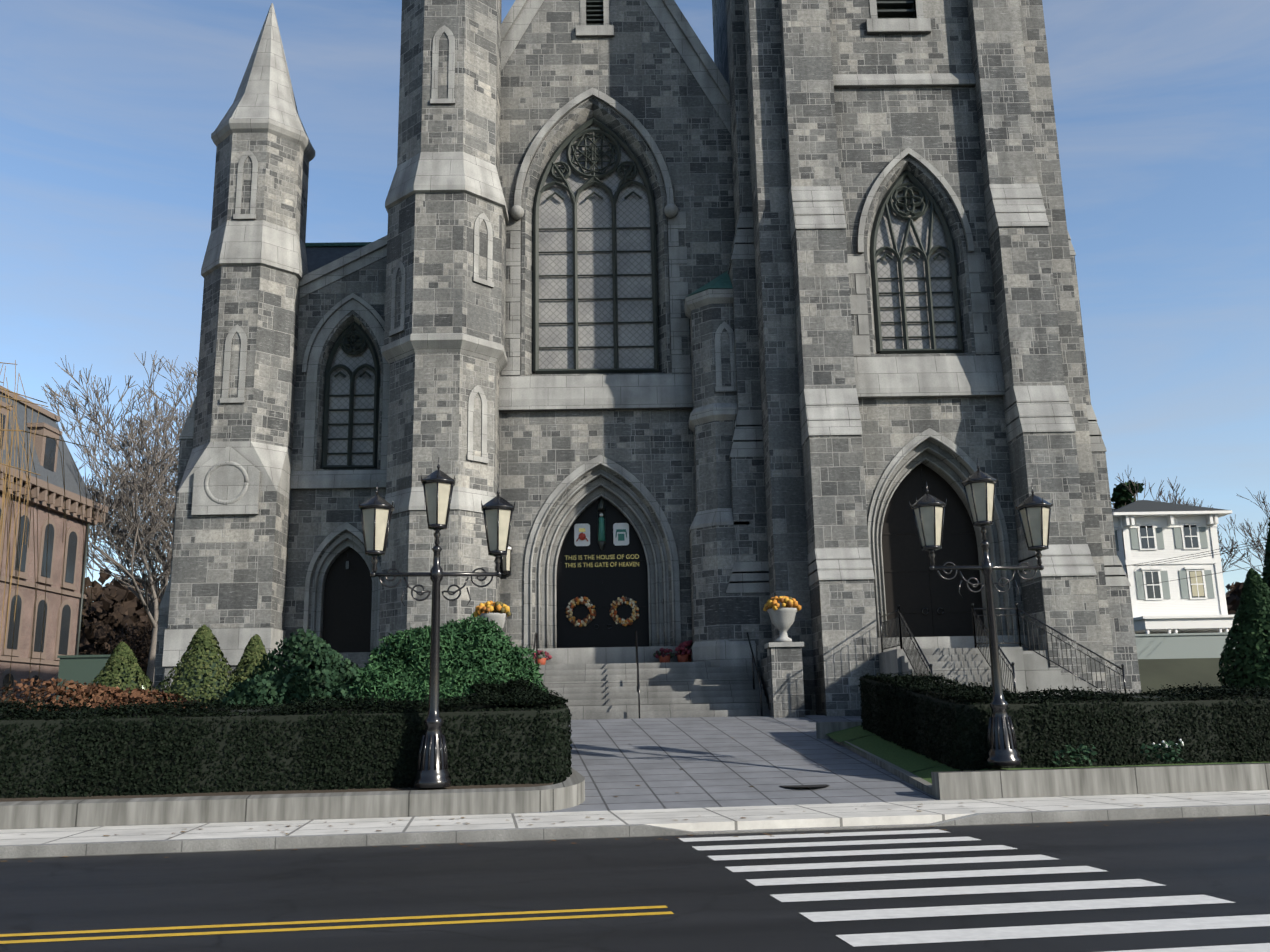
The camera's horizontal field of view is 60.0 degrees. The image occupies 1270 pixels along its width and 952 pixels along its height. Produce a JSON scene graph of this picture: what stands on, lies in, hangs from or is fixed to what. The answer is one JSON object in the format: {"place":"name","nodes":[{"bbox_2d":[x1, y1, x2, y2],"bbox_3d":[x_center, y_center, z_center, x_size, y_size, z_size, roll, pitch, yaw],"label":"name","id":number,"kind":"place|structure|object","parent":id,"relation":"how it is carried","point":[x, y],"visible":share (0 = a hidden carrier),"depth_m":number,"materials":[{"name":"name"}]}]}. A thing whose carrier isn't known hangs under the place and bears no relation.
{"place":"outdoors","nodes":[
{"label":"outdoors","id":0,"kind":"place"},
{"bbox_2d":[283,256,386,679],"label":"side aisle wall","id":1,"kind":"structure","parent":0,"point":[318,517],"depth_m":35.41,"materials":[{"name":"grey stone"}]},
{"bbox_2d":[499,0,734,648],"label":"church facade wall","id":2,"kind":"structure","parent":0,"point":[637,67],"depth_m":36.38,"materials":[{"name":"grey stone"}]},
{"bbox_2d":[0,715,1253,829],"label":"churchyard paving","id":3,"kind":"structure","parent":0,"point":[753,761],"depth_m":21.12,"materials":[{"name":"grey stone"}]},
{"bbox_2d":[0,360,94,690],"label":"willow strands","id":4,"kind":"object","parent":3,"relation":"on","point":[8,461],"visible":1,"depth_m":39.59,"materials":[{"name":"brown"}]},
{"bbox_2d":[0,689,161,706],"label":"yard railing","id":5,"kind":"object","parent":3,"relation":"on","point":[50,695],"visible":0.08,"depth_m":30.83,"materials":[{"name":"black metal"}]},
{"bbox_2d":[56,654,110,704],"bbox_3d":[-16.204,6.497,32.820,1.600,2.220,1.300,-1,-12,-1],"label":"utility enclosure","id":6,"kind":"object","parent":3,"relation":"on","point":[81,669],"visible":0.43,"depth_m":32.39,"materials":[{"name":"green metal"}]},
{"bbox_2d":[28,737,1222,861],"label":"fallen leaves","id":7,"kind":"object","parent":3,"relation":"on","point":[657,839],"visible":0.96,"depth_m":15.27,"materials":[{"name":"brown plant"}]},
{"bbox_2d":[473,596,804,719],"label":"church steps","id":8,"kind":"structure","parent":3,"relation":"on","point":[684,686],"depth_m":29.71,"materials":[{"name":"grey stone"}]},
{"bbox_2d":[530,631,762,717],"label":"handrails","id":9,"kind":"object","parent":3,"relation":"on","point":[637,662],"visible":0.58,"depth_m":30.37,"materials":[{"name":"black metal"}]},
{"bbox_2d":[154,0,1140,715],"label":"buttresses","id":10,"kind":"structure","parent":3,"relation":"on","point":[228,572],"depth_m":33.16,"materials":[{"name":"grey stone"}]},
{"bbox_2d":[306,246,363,272],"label":"church roofs","id":11,"kind":"structure","parent":10,"relation":"on","point":[318,257],"depth_m":40.55,"materials":[{"name":"grey stone"}]},
{"bbox_2d":[305,242,371,246],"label":"roof ridge","id":12,"kind":"structure","parent":11,"relation":"on","point":[340,244],"depth_m":40.87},
{"bbox_2d":[322,548,371,652],"bbox_3d":[-9.149,3.917,34.999,1.640,3.420,0.380,-1,-12,-1],"label":"church door","id":13,"kind":"structure","parent":10,"relation":"in","point":[347,606],"depth_m":35.15,"materials":[{"name":"black wood"}]},
{"bbox_2d":[502,544,511,574],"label":"wall lanterns","id":14,"kind":"object","parent":10,"relation":"attached to","point":[506,564],"depth_m":33.51,"materials":[{"name":"black metal"}]},
{"bbox_2d":[565,562,638,566],"bbox_3d":[-1.046,2.804,34.777,2.350,0.140,0.012,-1,-12,-1],"label":"door lettering","id":15,"kind":"object","parent":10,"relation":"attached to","point":[571,565],"depth_m":34.77,"materials":[{"name":"gold metal"}]},
{"bbox_2d":[557,497,648,647],"bbox_3d":[-1.030,3.288,34.590,2.880,5.370,0.299,-1,-12,-1],"label":"church door","id":16,"kind":"structure","parent":10,"relation":"in","point":[603,605],"depth_m":34.66,"materials":[{"name":"black wood"}]},
{"bbox_2d":[566,554,638,559],"bbox_3d":[-1.048,2.569,34.827,2.350,0.140,0.012,-1,-12,-1],"label":"door lettering","id":17,"kind":"object","parent":16,"relation":"attached to","point":[604,557],"depth_m":34.82,"materials":[{"name":"gold metal"}]},
{"bbox_2d":[321,0,963,468],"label":"church window frames","id":18,"kind":"structure","parent":10,"relation":"attached to","point":[885,10],"depth_m":35.90,"materials":[{"name":"grey stone"}]},
{"bbox_2d":[327,123,957,464],"bbox_3d":[-1.626,-7.192,35.357,22.360,13.900,4.000,-1,-12,-1],"label":"window glass","id":19,"kind":"object","parent":18,"relation":"in","point":[594,210],"depth_m":36.08,"materials":[{"name":"grey glass"}]},
{"bbox_2d":[159,0,1130,666],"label":"stone trim","id":20,"kind":"structure","parent":10,"relation":"attached to","point":[227,478],"depth_m":33.99,"materials":[{"name":"grey stone"}]},
{"bbox_2d":[687,271,732,296],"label":"turret roof","id":21,"kind":"structure","parent":10,"relation":"on","point":[722,281],"depth_m":34.56,"materials":[{"name":"teal metal"}]},
{"bbox_2d":[743,0,1117,714],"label":"bell tower","id":22,"kind":"structure","parent":10,"relation":"attached to","point":[879,130],"depth_m":33.16,"materials":[{"name":"grey stone"}]},
{"bbox_2d":[882,463,984,637],"bbox_3d":[8.552,2.369,32.019,2.960,5.720,0.068,-1,-12,-1],"label":"church door","id":23,"kind":"structure","parent":22,"relation":"in","point":[933,603],"depth_m":31.99,"materials":[{"name":"black wood"}]},
{"bbox_2d":[781,784,829,786],"bbox_3d":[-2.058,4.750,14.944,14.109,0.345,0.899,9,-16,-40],"label":"manhole cover","id":24,"kind":"object","parent":3,"relation":"on","point":[820,785],"visible":0.73,"depth_m":19.04,"materials":[{"name":"metal"}]},
{"bbox_2d":[878,647,1100,695],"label":"entrance steps","id":25,"kind":"structure","parent":3,"relation":"on","point":[1034,671],"depth_m":26.92,"materials":[{"name":"grey stone"}]},
{"bbox_2d":[878,603,1125,692],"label":"stair railings","id":26,"kind":"object","parent":25,"relation":"on","point":[900,628],"visible":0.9,"depth_m":27.04,"materials":[{"name":"black metal"}]},
{"bbox_2d":[1216,517,1269,688],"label":"arborvitae","id":27,"kind":"object","parent":3,"relation":"on","point":[1256,585],"visible":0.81,"depth_m":40.79,"materials":[{"name":"green plant"}]},
{"bbox_2d":[1234,595,1269,687],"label":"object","id":28,"kind":"object","parent":27,"relation":"attached to","point":[1257,661],"visible":0.05,"depth_m":40.53,"materials":[{"name":"green plant"}]},
{"bbox_2d":[0,815,1269,951],"bbox_3d":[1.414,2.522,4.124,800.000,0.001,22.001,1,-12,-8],"label":"road","id":29,"kind":"structure","parent":0,"point":[712,905],"depth_m":10.27,"materials":[{"name":"grey asphalt"}]},
{"bbox_2d":[0,829,1269,951],"bbox_3d":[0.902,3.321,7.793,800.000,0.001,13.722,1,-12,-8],"label":"road markings","id":30,"kind":"object","parent":29,"relation":"on","point":[951,935],"visible":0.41,"depth_m":9.17,"materials":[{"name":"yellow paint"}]},
{"bbox_2d":[0,790,1269,844],"bbox_3d":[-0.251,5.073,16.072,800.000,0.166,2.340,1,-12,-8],"label":"sidewalk","id":31,"kind":"structure","parent":0,"point":[794,816],"depth_m":15.88,"materials":[{"name":"concrete"}]},
{"bbox_2d":[0,0,1269,688],"label":"sky","id":32,"kind":"structure","parent":0,"point":[110,110],"materials":[{"name":"blue"}]},
{"bbox_2d":[1138,658,1234,693],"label":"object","id":33,"kind":"structure","parent":0,"point":[1154,673],"depth_m":65.21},
{"bbox_2d":[1111,480,1143,510],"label":"evergreen tree","id":34,"kind":"object","parent":33,"relation":"on","point":[1122,495],"depth_m":115.69,"materials":[{"name":"green plant"}]},
{"bbox_2d":[1112,500,1237,658],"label":"white house","id":35,"kind":"structure","parent":33,"relation":"on","point":[1182,617],"depth_m":84.39,"materials":[{"name":"white paint"}]},
{"bbox_2d":[1111,468,1269,596],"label":"bare trees","id":36,"kind":"object","parent":33,"relation":"on","point":[1261,550],"visible":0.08,"depth_m":119.39,"materials":[{"name":"brown plant"}]},
{"bbox_2d":[1127,539,1265,584],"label":"overhead wires","id":37,"kind":"object","parent":33,"relation":"on","point":[1204,556],"visible":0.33,"depth_m":80.13,"materials":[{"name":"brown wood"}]},
{"label":"ground","id":38,"kind":"structure","parent":0,"visible":0},
{"bbox_2d":[0,385,107,707],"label":"brick building","id":39,"kind":"structure","parent":38,"relation":"on","point":[61,628],"depth_m":77.52,"materials":[{"name":"brown brick"}]},
{"bbox_2d":[41,350,197,689],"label":"bare trees","id":40,"kind":"object","parent":38,"relation":"on","point":[142,532],"visible":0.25,"depth_m":94.06,"materials":[{"name":"grey plant"}]},
{"bbox_2d":[0,803,1269,858],"bbox_3d":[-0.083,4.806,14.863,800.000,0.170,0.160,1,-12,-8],"label":"kerb","id":41,"kind":"structure","parent":38,"relation":"on","point":[309,841],"depth_m":14.58,"materials":[{"name":"concrete"}]},
{"bbox_2d":[0,721,1269,801],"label":"planter beds","id":42,"kind":"object","parent":38,"relation":"on","point":[909,760],"visible":0.16,"depth_m":19.80,"materials":[{"name":"soil"}]},
{"bbox_2d":[18,684,174,710],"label":"shrub twigs","id":43,"kind":"object","parent":42,"relation":"on","point":[53,709],"visible":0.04,"depth_m":19.30,"materials":[{"name":"brown plant"}]},
{"bbox_2d":[0,678,206,710],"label":"brown shrub","id":44,"kind":"object","parent":42,"relation":"on","point":[97,696],"visible":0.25,"depth_m":19.38,"materials":[{"name":"brown plant"}]},
{"bbox_2d":[74,624,268,707],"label":"conical shrubs","id":45,"kind":"object","parent":42,"relation":"on","point":[253,646],"visible":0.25,"depth_m":22.84,"materials":[{"name":"green plant"}]},
{"bbox_2d":[97,632,495,706],"bbox_3d":[-6.841,4.313,22.238,9.308,2.595,3.911,-3,-12,10],"label":"shrub","id":46,"kind":"object","parent":42,"relation":"on","point":[217,683],"visible":0.02,"depth_m":22.59,"materials":[{"name":"plant"}]},
{"bbox_2d":[213,628,391,707],"bbox_3d":[-6.477,4.242,21.480,4.429,2.456,3.401,1,-12,-8],"label":"bush","id":47,"kind":"object","parent":42,"relation":"on","point":[269,681],"visible":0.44,"depth_m":20.86,"materials":[{"name":"green plant"}]},
{"bbox_2d":[358,458,514,787],"bbox_3d":[-3.263,2.303,18.005,2.570,5.370,0.657,1,-12,-8],"label":"lamp post","id":48,"kind":"object","parent":42,"relation":"on","point":[377,510],"visible":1,"depth_m":18.06,"materials":[{"name":"black metal"}]},
{"bbox_2d":[348,613,548,703],"bbox_3d":[-3.852,4.202,22.190,3.623,2.882,4.052,-6,-13,22],"label":"bush","id":49,"kind":"object","parent":42,"relation":"on","point":[476,646],"visible":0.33,"depth_m":21.63,"materials":[{"name":"green plant"}]},
{"bbox_2d":[0,672,1269,797],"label":"hedge","id":50,"kind":"object","parent":42,"relation":"on","point":[535,696],"depth_m":18.01,"materials":[{"name":"green plant"}]},
{"bbox_2d":[0,737,1269,828],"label":"planter kerbs","id":51,"kind":"structure","parent":42,"relation":"on","point":[568,792],"depth_m":17.02,"materials":[{"name":"grey concrete"}]},
{"bbox_2d":[909,458,1052,765],"bbox_3d":[6.245,2.305,19.330,2.570,5.370,0.657,1,-12,-8],"label":"lamp post","id":52,"kind":"object","parent":42,"relation":"on","point":[980,489],"visible":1,"depth_m":19.39,"materials":[{"name":"black metal"}]},
{"bbox_2d":[1046,741,1184,764],"bbox_3d":[0.726,4.928,19.660,27.182,0.648,3.175,-1,-12,-2],"label":"ground cover","id":53,"kind":"object","parent":42,"relation":"on","point":[1076,754],"visible":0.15,"depth_m":18.66,"materials":[{"name":"green plant"}]},
{"bbox_2d":[1152,739,1183,747],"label":"white flowers","id":54,"kind":"object","parent":53,"relation":"on","point":[1166,745],"visible":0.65,"depth_m":18.81,"materials":[{"name":"white plant"}]},
{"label":"oak trunks","id":55,"kind":"object","parent":38,"relation":"on","visible":0},
{"bbox_2d":[78,567,1243,687],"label":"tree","id":56,"kind":"object","parent":55,"relation":"on","point":[115,615],"visible":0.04,"depth_m":136.92,"materials":[{"name":"plant"}]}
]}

